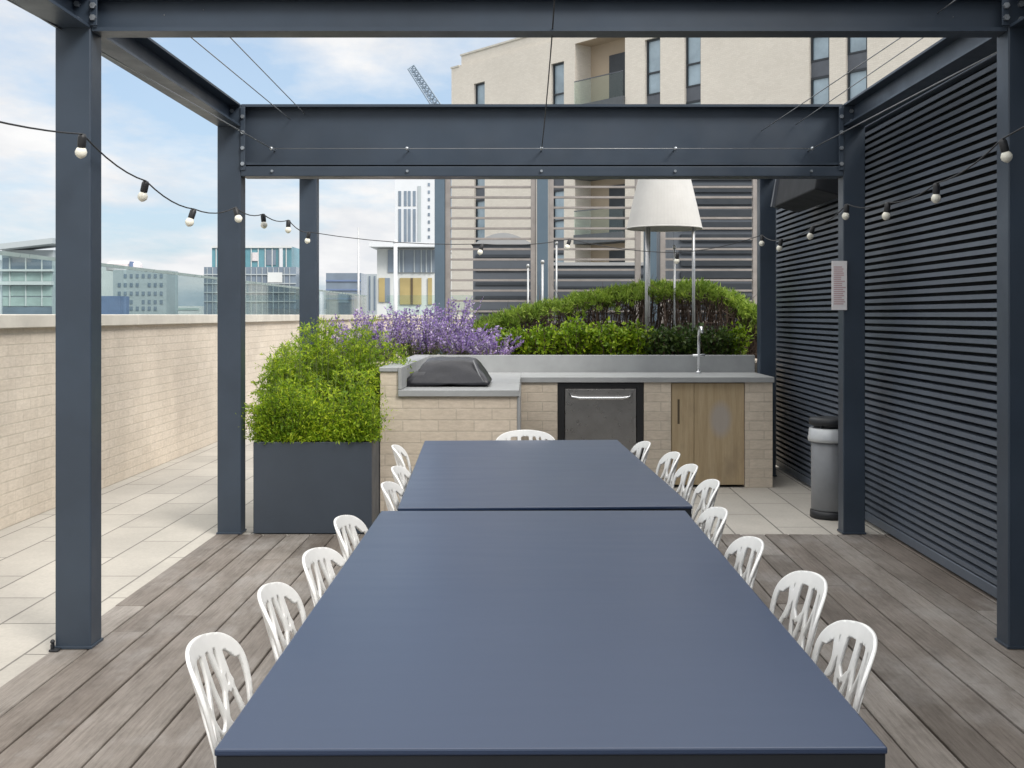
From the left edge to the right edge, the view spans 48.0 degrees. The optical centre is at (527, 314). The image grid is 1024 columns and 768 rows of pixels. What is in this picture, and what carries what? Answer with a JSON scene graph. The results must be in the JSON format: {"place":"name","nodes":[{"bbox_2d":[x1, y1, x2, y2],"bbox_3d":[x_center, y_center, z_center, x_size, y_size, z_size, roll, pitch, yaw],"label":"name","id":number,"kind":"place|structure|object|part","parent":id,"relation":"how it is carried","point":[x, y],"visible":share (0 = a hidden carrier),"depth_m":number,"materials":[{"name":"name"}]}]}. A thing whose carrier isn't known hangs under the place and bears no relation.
{"place":"outdoors","nodes":[
{"label":"outdoors","id":0,"kind":"place"},
{"bbox_2d":[101,268,112,295],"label":"pale slab block","id":1,"kind":"structure","parent":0,"point":[106,283],"depth_m":240.00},
{"bbox_2d":[101,296,128,313],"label":"blue hoarding block","id":2,"kind":"structure","parent":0,"point":[114,304],"depth_m":170.00,"materials":[{"name":"blue"}]},
{"bbox_2d":[178,306,203,314],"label":"pale low block","id":3,"kind":"structure","parent":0,"point":[193,310],"depth_m":260.00,"materials":[{"name":"white"}]},
{"bbox_2d":[211,246,298,267],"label":"teal glass tower","id":4,"kind":"structure","parent":0,"point":[271,256],"depth_m":230.00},
{"bbox_2d":[0,0,513,314],"label":"sky","id":5,"kind":"structure","parent":0,"point":[153,137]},
{"bbox_2d":[369,242,434,314],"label":"gold panel building","id":6,"kind":"structure","parent":0,"point":[416,273],"depth_m":129.80,"materials":[{"name":"concrete"}]},
{"bbox_2d":[0,429,888,686],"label":"paving","id":7,"kind":"structure","parent":0,"point":[156,521],"depth_m":7.52,"materials":[{"name":"stone"}]},
{"bbox_2d":[0,314,377,529],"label":"parapet wall","id":8,"kind":"structure","parent":7,"relation":"on","point":[158,389],"depth_m":9.86,"materials":[{"name":"brick"}]},
{"bbox_2d":[0,251,366,296],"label":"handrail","id":9,"kind":"object","parent":8,"relation":"on","point":[14,254],"visible":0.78,"depth_m":10.86,"materials":[{"name":"grey metal"}]},
{"bbox_2d":[253,435,379,532],"bbox_3d":[-1.373,1.104,8.047,0.757,0.584,1.405,0,0,0],"label":"planter box","id":10,"kind":"object","parent":7,"relation":"on","point":[310,487],"visible":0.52,"depth_m":7.34,"materials":[{"name":"metal"}]},
{"bbox_2d":[235,315,416,444],"bbox_3d":[-1.374,0.446,8.051,1.140,0.912,1.636,0,0,0],"label":"bamboo plant","id":11,"kind":"object","parent":10,"relation":"in","point":[329,395],"visible":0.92,"depth_m":7.58,"materials":[{"name":"green plant"}]},
{"bbox_2d":[357,227,359,312],"bbox_3d":[-3.600,-0.232,24.500,0.100,3.264,0.070,0,0,0],"label":"antenna mast","id":12,"kind":"object","parent":7,"relation":"on","point":[358,282],"visible":0.42,"depth_m":24.48,"materials":[{"name":"metal"}]},
{"bbox_2d":[393,240,397,352],"bbox_3d":[-2.812,-0.102,24.500,0.094,3.003,0.097,0,0,-20],"label":"flag pole","id":13,"kind":"object","parent":7,"relation":"on","point":[395,293],"visible":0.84,"depth_m":24.47,"materials":[{"name":"white metal"}]},
{"bbox_2d":[376,315,472,352],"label":"end wall","id":14,"kind":"structure","parent":7,"relation":"on","point":[459,318],"depth_m":26.00,"materials":[{"name":"brick"}]},
{"bbox_2d":[472,233,530,329],"bbox_3d":[-0.426,-0.011,21.500,1.104,2.827,3.120,0,0,0],"label":"barrel roof plant room","id":15,"kind":"object","parent":7,"relation":"on","point":[499,285],"visible":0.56,"depth_m":20.00,"materials":[{"name":"grey metal"}]},
{"bbox_2d":[0,534,1023,767],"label":"deck","id":16,"kind":"structure","parent":7,"relation":"on","point":[944,686],"depth_m":4.67,"materials":[{"name":"wood"}]},
{"bbox_2d":[49,639,60,651],"bbox_3d":[-1.966,1.373,4.780,0.042,0.046,0.037,0,0,0],"label":"post bracket","id":17,"kind":"object","parent":16,"relation":"on","point":[52,646],"visible":1,"depth_m":4.78,"materials":[{"name":"black metal"}]},
{"bbox_2d":[185,632,252,767],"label":"garden chair","id":18,"kind":"object","parent":16,"relation":"on","point":[200,648],"visible":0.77,"depth_m":2.19,"materials":[{"name":"white plastic"}]},
{"bbox_2d":[257,582,306,660],"bbox_3d":[-0.343,1.000,2.580,0.510,0.787,0.388,0,0,-3],"label":"garden chair","id":19,"kind":"object","parent":16,"relation":"on","point":[276,594],"visible":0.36,"depth_m":2.62,"materials":[{"name":"white plastic"}]},
{"bbox_2d":[302,547,345,606],"bbox_3d":[-0.316,1.000,2.949,0.510,0.787,0.388,0,0,5],"label":"garden chair","id":20,"kind":"object","parent":16,"relation":"on","point":[324,557],"visible":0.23,"depth_m":2.99,"materials":[{"name":"white plastic"}]},
{"bbox_2d":[334,515,367,560],"bbox_3d":[-0.321,1.000,3.448,0.510,0.787,0.388,0,0,2],"label":"garden chair","id":21,"kind":"object","parent":16,"relation":"on","point":[349,523],"visible":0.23,"depth_m":3.50,"materials":[{"name":"white plastic"}]},
{"bbox_2d":[381,481,403,510],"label":"garden chair","id":22,"kind":"object","parent":16,"relation":"on","point":[390,489],"visible":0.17,"depth_m":4.23,"materials":[{"name":"white plastic"}]},
{"bbox_2d":[391,466,410,501],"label":"garden chair","id":23,"kind":"object","parent":16,"relation":"on","point":[400,473],"visible":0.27,"depth_m":4.67,"materials":[{"name":"white plastic"}]},
{"bbox_2d":[391,444,411,483],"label":"garden chair","id":24,"kind":"object","parent":16,"relation":"on","point":[398,450],"visible":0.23,"depth_m":5.41,"materials":[{"name":"white plastic"}]},
{"bbox_2d":[10,0,1023,648],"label":"pergola","id":25,"kind":"object","parent":16,"relation":"on","point":[968,32],"visible":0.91,"depth_m":5.36,"materials":[{"name":"metal"}]},
{"bbox_2d":[7,0,270,148],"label":"overhead wire","id":26,"kind":"object","parent":25,"relation":"on","point":[150,80],"visible":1,"depth_m":5.68,"materials":[{"name":"metal"}]},
{"bbox_2d":[164,14,290,119],"bbox_3d":[-1.530,-1.262,6.120,0.006,0.018,2.520,0,0,0],"label":"overhead wire","id":27,"kind":"object","parent":25,"relation":"attached to","point":[237,75],"visible":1,"depth_m":6.04,"materials":[{"name":"metal"}]},
{"bbox_2d":[203,9,304,113],"bbox_3d":[-1.400,-1.290,6.120,0.006,0.005,2.521,0,0,-1],"label":"overhead wire","id":28,"kind":"object","parent":25,"relation":"attached to","point":[263,71],"visible":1,"depth_m":6.10,"materials":[{"name":"metal"}]},
{"bbox_2d":[0,121,1023,263],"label":"string lights","id":29,"kind":"object","parent":25,"relation":"hanging from","point":[1006,156],"visible":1,"depth_m":6.13,"materials":[{"name":"black rubber"}]},
{"bbox_2d":[273,148,810,148],"bbox_3d":[0.091,-1.055,7.288,3.428,0.004,0.004,0,0,0],"label":"tension wire","id":30,"kind":"object","parent":25,"relation":"attached to","point":[543,148],"visible":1,"depth_m":7.29,"materials":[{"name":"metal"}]},
{"bbox_2d":[541,0,554,148],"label":"hanging cable","id":31,"kind":"object","parent":25,"relation":"hanging from","point":[549,70],"visible":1,"depth_m":5.37,"materials":[{"name":"black metal"}]},
{"bbox_2d":[770,178,837,212],"bbox_3d":[2.109,-1.049,8.626,0.288,0.453,1.352,0,0,0],"label":"patio heater","id":32,"kind":"object","parent":25,"relation":"attached to","point":[798,195],"visible":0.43,"depth_m":8.53,"materials":[{"name":"black metal"}]},
{"bbox_2d":[832,261,846,309],"bbox_3d":[1.981,-0.187,7.306,0.096,0.311,0.012,0,0,0],"label":"notice board","id":33,"kind":"object","parent":25,"relation":"attached to","point":[839,285],"visible":1,"depth_m":7.30,"materials":[{"name":"white paper"}]},
{"bbox_2d":[761,0,955,130],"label":"overhead wire","id":34,"kind":"object","parent":25,"relation":"attached to","point":[850,71],"visible":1,"depth_m":5.91,"materials":[{"name":"metal"}]},
{"bbox_2d":[795,16,953,124],"bbox_3d":[1.760,-1.240,6.120,0.005,0.044,2.521,0,0,-2],"label":"overhead wire","id":35,"kind":"object","parent":25,"relation":"attached to","point":[862,78],"visible":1,"depth_m":6.01,"materials":[{"name":"metal"}]},
{"bbox_2d":[812,52,996,148],"bbox_3d":[2.139,-1.177,4.786,0.084,0.251,5.039,0,0,-9],"label":"overhead wire","id":36,"kind":"object","parent":25,"relation":"attached to","point":[910,97],"visible":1,"depth_m":5.88,"materials":[{"name":"metal"}]},
{"bbox_2d":[865,53,996,597],"bbox_3d":[2.317,0.040,6.675,0.075,2.680,2.710,0,0,0],"label":"louvre screen","id":37,"kind":"object","parent":25,"relation":"attached to","point":[930,379],"visible":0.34,"depth_m":6.47,"materials":[{"name":"paint"}]},
{"bbox_2d":[496,430,554,439],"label":"garden chair","id":38,"kind":"object","parent":16,"relation":"on","point":[519,434],"visible":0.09,"depth_m":6.07,"materials":[{"name":"white plastic"}]},
{"bbox_2d":[398,440,691,517],"bbox_3d":[0.015,1.019,4.903,0.995,0.746,2.065,0,0,-3],"label":"dining table","id":39,"kind":"object","parent":16,"relation":"on","point":[543,475],"visible":0.57,"depth_m":4.52,"materials":[{"name":"metal"}]},
{"bbox_2d":[214,511,886,767],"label":"dining table","id":40,"kind":"object","parent":16,"relation":"on","point":[543,639],"visible":1,"depth_m":2.13,"materials":[{"name":"metal"}]},
{"bbox_2d":[630,441,650,463],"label":"garden chair","id":41,"kind":"object","parent":16,"relation":"on","point":[637,448],"visible":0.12,"depth_m":5.57,"materials":[{"name":"white plastic"}]},
{"bbox_2d":[655,452,679,486],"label":"garden chair","id":42,"kind":"object","parent":16,"relation":"on","point":[667,458],"visible":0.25,"depth_m":5.15,"materials":[{"name":"white plastic"}]},
{"bbox_2d":[671,464,697,501],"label":"garden chair","id":43,"kind":"object","parent":16,"relation":"on","point":[683,471],"visible":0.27,"depth_m":4.73,"materials":[{"name":"white plastic"}]},
{"bbox_2d":[691,479,719,531],"bbox_3d":[0.448,1.000,4.211,0.510,0.787,0.388,0,0,0],"label":"garden chair","id":44,"kind":"object","parent":16,"relation":"on","point":[704,487],"visible":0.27,"depth_m":4.30,"materials":[{"name":"white plastic"}]},
{"bbox_2d":[696,507,727,548],"bbox_3d":[0.368,1.000,3.589,0.510,0.787,0.388,0,0,0],"label":"garden chair","id":45,"kind":"object","parent":16,"relation":"on","point":[708,516],"visible":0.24,"depth_m":3.66,"materials":[{"name":"white plastic"}]},
{"bbox_2d":[724,536,763,588],"bbox_3d":[0.379,1.000,3.098,0.510,0.787,0.388,0,0,-1],"label":"garden chair","id":46,"kind":"object","parent":16,"relation":"on","point":[740,546],"visible":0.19,"depth_m":3.16,"materials":[{"name":"white plastic"}]},
{"bbox_2d":[769,571,827,656],"bbox_3d":[0.433,1.000,2.660,0.510,0.787,0.388,0,0,-3],"label":"garden chair","id":47,"kind":"object","parent":16,"relation":"on","point":[794,582],"visible":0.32,"depth_m":2.72,"materials":[{"name":"white plastic"}]},
{"bbox_2d":[811,620,877,713],"bbox_3d":[0.413,1.000,2.226,0.510,0.787,0.388,0,0,1],"label":"garden chair","id":48,"kind":"object","parent":16,"relation":"on","point":[840,633],"visible":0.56,"depth_m":2.27,"materials":[{"name":"white plastic"}]},
{"bbox_2d":[366,354,756,372],"bbox_3d":[0.200,0.911,11.250,4.000,0.982,2.100,0,0,0],"label":"raised bed","id":49,"kind":"object","parent":7,"relation":"on","point":[439,354],"depth_m":10.20,"materials":[{"name":"brick"}]},
{"bbox_2d":[323,314,387,358],"bbox_3d":[-1.608,0.239,10.771,0.603,0.509,0.578,0,0,14],"label":"lavender plant","id":50,"kind":"object","parent":49,"relation":"on","point":[345,327],"visible":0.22,"depth_m":10.72,"materials":[{"name":"purple plant"}]},
{"bbox_2d":[348,307,415,361],"bbox_3d":[-1.330,0.220,10.601,0.630,0.585,0.660,0,0,0],"label":"lavender plant","id":51,"kind":"object","parent":49,"relation":"on","point":[394,333],"visible":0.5,"depth_m":10.51,"materials":[{"name":"purple plant"}]},
{"bbox_2d":[382,301,443,359],"bbox_3d":[-1.106,0.183,11.116,0.638,0.628,0.615,0,0,0],"label":"lavender plant","id":52,"kind":"object","parent":49,"relation":"on","point":[410,349],"visible":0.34,"depth_m":11.03,"materials":[{"name":"purple plant"}]},
{"bbox_2d":[401,307,462,354],"bbox_3d":[-0.891,0.211,10.585,0.605,0.583,0.637,0,0,0],"label":"lavender plant","id":53,"kind":"object","parent":49,"relation":"on","point":[427,345],"visible":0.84,"depth_m":10.47,"materials":[{"name":"purple plant"}]},
{"bbox_2d":[418,296,483,354],"bbox_3d":[-0.719,0.162,10.979,0.567,0.688,0.617,0,0,35],"label":"lavender plant","id":54,"kind":"object","parent":49,"relation":"on","point":[466,312],"visible":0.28,"depth_m":10.97,"materials":[{"name":"purple plant"}]},
{"bbox_2d":[427,322,492,354],"bbox_3d":[-0.614,0.279,10.551,0.603,0.454,0.627,0,0,0],"label":"lavender plant","id":55,"kind":"object","parent":49,"relation":"on","point":[453,346],"visible":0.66,"depth_m":10.42,"materials":[{"name":"purple plant"}]},
{"bbox_2d":[446,324,504,353],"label":"lavender plant","id":56,"kind":"object","parent":49,"relation":"on","point":[495,329],"visible":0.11,"depth_m":10.83,"materials":[{"name":"purple plant"}]},
{"bbox_2d":[457,333,523,354],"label":"lavender plant","id":57,"kind":"object","parent":49,"relation":"on","point":[488,351],"visible":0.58,"depth_m":10.37,"materials":[{"name":"purple plant"}]},
{"bbox_2d":[492,322,540,354],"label":"shrub","id":58,"kind":"object","parent":49,"relation":"on","point":[523,348],"visible":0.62,"depth_m":10.54,"materials":[{"name":"green plant"}]},
{"bbox_2d":[527,264,528,327],"bbox_3d":[0.005,-0.033,12.100,0.032,1.007,0.030,0,0,0],"label":"garden pole","id":59,"kind":"object","parent":49,"relation":"on","point":[527,283],"visible":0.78,"depth_m":12.09,"materials":[{"name":"metal"}]},
{"bbox_2d":[541,260,543,302],"bbox_3d":[0.157,-0.053,12.050,0.042,1.046,0.040,0,0,0],"label":"garden pole","id":60,"kind":"object","parent":49,"relation":"on","point":[542,279],"visible":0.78,"depth_m":12.04,"materials":[{"name":"metal"}]},
{"bbox_2d":[523,318,569,354],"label":"shrub","id":61,"kind":"object","parent":49,"relation":"on","point":[544,343],"visible":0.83,"depth_m":10.53,"materials":[{"name":"green plant"}]},
{"bbox_2d":[555,242,557,326],"bbox_3d":[0.305,-0.154,12.080,0.032,1.247,0.030,0,0,0],"label":"garden pole","id":62,"kind":"object","parent":49,"relation":"on","point":[556,243],"visible":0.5,"depth_m":12.07,"materials":[{"name":"metal"}]},
{"bbox_2d":[554,316,603,354],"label":"shrub","id":63,"kind":"object","parent":49,"relation":"on","point":[575,340],"visible":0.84,"depth_m":10.54,"materials":[{"name":"green plant"}]},
{"bbox_2d":[440,274,756,358],"bbox_3d":[0.828,0.037,11.640,3.537,0.985,1.255,0,0,0],"label":"hedge","id":64,"kind":"object","parent":49,"relation":"on","point":[732,306],"visible":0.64,"depth_m":11.34,"materials":[{"name":"green plant"}]},
{"bbox_2d":[584,316,632,354],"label":"shrub","id":65,"kind":"object","parent":49,"relation":"on","point":[609,337],"visible":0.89,"depth_m":10.51,"materials":[{"name":"green plant"}]},
{"bbox_2d":[615,318,663,354],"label":"shrub","id":66,"kind":"object","parent":49,"relation":"on","point":[637,341],"visible":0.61,"depth_m":10.55,"materials":[{"name":"green plant"}]},
{"bbox_2d":[640,323,682,354],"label":"shrub","id":67,"kind":"object","parent":49,"relation":"on","point":[662,348],"visible":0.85,"depth_m":10.51,"materials":[{"name":"green plant"}]},
{"bbox_2d":[626,179,702,331],"bbox_3d":[1.315,-0.430,11.050,0.734,1.800,0.734,0,0,0],"label":"giant lamp","id":68,"kind":"object","parent":49,"relation":"on","point":[664,205],"visible":0.82,"depth_m":10.82,"materials":[{"name":"fabric"}]},
{"bbox_2d":[673,245,675,332],"bbox_3d":[1.438,-0.107,11.250,0.035,1.155,0.033,0,0,0],"label":"garden pole","id":69,"kind":"object","parent":49,"relation":"on","point":[674,286],"visible":0.89,"depth_m":11.25,"materials":[{"name":"metal"}]},
{"bbox_2d":[662,322,707,354],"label":"shrub","id":70,"kind":"object","parent":49,"relation":"on","point":[687,339],"visible":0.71,"depth_m":10.52,"materials":[{"name":"green plant"}]},
{"bbox_2d":[689,322,739,354],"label":"shrub","id":71,"kind":"object","parent":49,"relation":"on","point":[713,345],"visible":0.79,"depth_m":10.52,"materials":[{"name":"green plant"}]},
{"bbox_2d":[714,320,754,354],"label":"shrub","id":72,"kind":"object","parent":49,"relation":"on","point":[742,339],"visible":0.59,"depth_m":10.63,"materials":[{"name":"green plant"}]},
{"bbox_2d":[379,355,773,511],"bbox_3d":[0.502,0.876,8.938,2.996,1.051,2.465,0,0,0],"label":"outdoor kitchen","id":73,"kind":"object","parent":7,"relation":"on","point":[713,419],"visible":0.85,"depth_m":9.33,"materials":[{"name":"brick"}]},
{"bbox_2d":[406,357,491,386],"bbox_3d":[-0.566,0.407,8.343,0.609,0.202,0.643,0,0,0],"label":"covered barbecue","id":74,"kind":"object","parent":73,"relation":"on","point":[452,371],"visible":1,"depth_m":8.08,"materials":[{"name":"black plastic"}]},
{"bbox_2d":[692,326,704,372],"bbox_3d":[1.478,0.298,9.862,0.105,0.410,0.163,0,0,0],"label":"tap","id":75,"kind":"object","parent":73,"relation":"on","point":[698,355],"visible":1,"depth_m":9.91,"materials":[{"name":"metal"}]},
{"bbox_2d":[435,179,756,353],"bbox_3d":[0.815,-0.199,12.500,3.641,3.202,0.120,0,0,0],"label":"slat screen","id":76,"kind":"object","parent":7,"relation":"on","point":[546,197],"visible":0.3,"depth_m":12.47,"materials":[{"name":"beige metal"}]},
{"bbox_2d":[554,262,642,329],"bbox_3d":[1.360,0.221,22.500,1.853,2.362,3.100,0,0,0],"label":"long plant room","id":77,"kind":"object","parent":7,"relation":"on","point":[574,285],"visible":0.12,"depth_m":21.00,"materials":[{"name":"grey metal"}]},
{"bbox_2d":[557,383,642,459],"bbox_3d":[0.594,0.978,9.544,0.694,0.845,0.533,0,0,0],"label":"fridge","id":78,"kind":"object","parent":7,"relation":"on","point":[603,411],"visible":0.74,"depth_m":9.34,"materials":[{"name":"black metal"}]},
{"bbox_3d":[0.594,0.957,9.329,0.580,0.715,0.103,0,0,0],"label":"door","id":79,"kind":"part","parent":78,"relation":"part of","materials":[{"name":"silver metal"}]},
{"bbox_2d":[657,179,751,330],"bbox_3d":[3.550,-0.519,16.765,3.400,3.842,3.670,0,0,0],"label":"plant room","id":80,"kind":"object","parent":7,"relation":"on","point":[740,285],"visible":0.02,"depth_m":14.96,"materials":[{"name":"grey metal"}]},
{"bbox_2d":[776,198,837,485],"bbox_3d":[2.317,0.040,9.325,0.075,2.680,2.550,0,0,0],"label":"louvre screen","id":81,"kind":"object","parent":7,"relation":"on","point":[806,352],"visible":0.51,"depth_m":9.58,"materials":[{"name":"paint"}]},
{"bbox_2d":[808,416,837,519],"bbox_3d":[2.100,1.056,7.970,0.310,0.691,0.310,0,0,0],"label":"litter bin","id":82,"kind":"object","parent":7,"relation":"on","point":[823,435],"visible":0.64,"depth_m":7.86,"materials":[{"name":"grey metal"}]},
{"bbox_2d":[450,38,941,314],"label":"apartment building","id":83,"kind":"structure","parent":0,"point":[689,71],"depth_m":52.45,"materials":[{"name":"brick"}]},
{"bbox_2d":[476,82,484,103],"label":"window","id":84,"kind":"structure","parent":83,"relation":"in","point":[480,88],"depth_m":59.31,"materials":[{"name":"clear glass"}]},
{"bbox_2d":[476,179,484,199],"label":"window","id":85,"kind":"structure","parent":83,"relation":"in","point":[479,182],"depth_m":59.28,"materials":[{"name":"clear glass"}]},
{"bbox_2d":[476,199,484,241],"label":"window","id":86,"kind":"structure","parent":83,"relation":"in","point":[479,203],"depth_m":59.31,"materials":[{"name":"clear glass"}]},
{"bbox_2d":[553,62,563,103],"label":"window","id":87,"kind":"structure","parent":83,"relation":"in","point":[558,69],"depth_m":54.60,"materials":[{"name":"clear glass"}]},
{"bbox_2d":[554,179,563,189],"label":"window","id":88,"kind":"structure","parent":83,"relation":"in","point":[557,182],"depth_m":54.54,"materials":[{"name":"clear glass"}]},
{"bbox_2d":[554,189,563,252],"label":"window","id":89,"kind":"structure","parent":83,"relation":"in","point":[557,202],"depth_m":54.54,"materials":[{"name":"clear glass"}]},
{"bbox_2d":[554,253,563,261],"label":"window","id":90,"kind":"structure","parent":83,"relation":"in","point":[559,255],"depth_m":54.50,"materials":[{"name":"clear glass"}]},
{"bbox_2d":[647,38,659,103],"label":"window","id":91,"kind":"structure","parent":83,"relation":"in","point":[653,45],"depth_m":49.78,"materials":[{"name":"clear glass"}]},
{"bbox_2d":[686,38,700,101],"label":"window","id":92,"kind":"structure","parent":83,"relation":"in","point":[693,45],"depth_m":47.99,"materials":[{"name":"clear glass"}]},
{"bbox_2d":[686,99,700,103],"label":"window","id":93,"kind":"structure","parent":83,"relation":"in","point":[695,101],"depth_m":47.89,"materials":[{"name":"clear glass"}]},
{"bbox_2d":[811,38,828,77],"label":"window","id":94,"kind":"structure","parent":83,"relation":"in","point":[819,46],"depth_m":43.12,"materials":[{"name":"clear glass"}]},
{"bbox_2d":[811,75,828,103],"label":"window","id":95,"kind":"structure","parent":83,"relation":"in","point":[819,83],"depth_m":43.12,"materials":[{"name":"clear glass"}]},
{"bbox_2d":[848,38,866,70],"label":"window","id":96,"kind":"structure","parent":83,"relation":"in","point":[857,47],"depth_m":41.86,"materials":[{"name":"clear glass"}]},
{"bbox_2d":[848,67,866,100],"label":"window","id":97,"kind":"structure","parent":83,"relation":"in","point":[854,76],"depth_m":41.90,"materials":[{"name":"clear glass"}]},
{"label":"ground","id":98,"kind":"structure","parent":0,"visible":0},
{"bbox_2d":[0,238,55,313],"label":"glass office","id":99,"kind":"structure","parent":98,"relation":"on","point":[28,285],"depth_m":189.85,"materials":[{"name":"glass"}]},
{"bbox_2d":[106,261,177,313],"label":"punched window block","id":100,"kind":"structure","parent":98,"relation":"on","point":[150,292],"depth_m":210.00,"materials":[{"name":"grey concrete"}]},
{"bbox_2d":[204,267,298,314],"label":"dark glass offices","id":101,"kind":"structure","parent":98,"relation":"on","point":[266,300],"depth_m":205.00,"materials":[{"name":"blue glass"}]},
{"bbox_2d":[326,273,366,314],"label":"blue glass offices","id":102,"kind":"structure","parent":98,"relation":"on","point":[340,304],"depth_m":215.00,"materials":[{"name":"glass"}]},
{"bbox_2d":[367,274,376,314],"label":"grey ribbed offices","id":103,"kind":"structure","parent":98,"relation":"on","point":[371,292],"depth_m":240.00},
{"bbox_2d":[395,179,434,241],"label":"white frame tower","id":104,"kind":"structure","parent":98,"relation":"on","point":[414,210],"depth_m":280.00,"materials":[{"name":"white concrete"}]},
{"bbox_2d":[407,65,440,103],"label":"tower crane","id":105,"kind":"object","parent":98,"relation":"on","point":[425,90],"visible":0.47,"depth_m":209.94,"materials":[{"name":"metal"}]}
]}

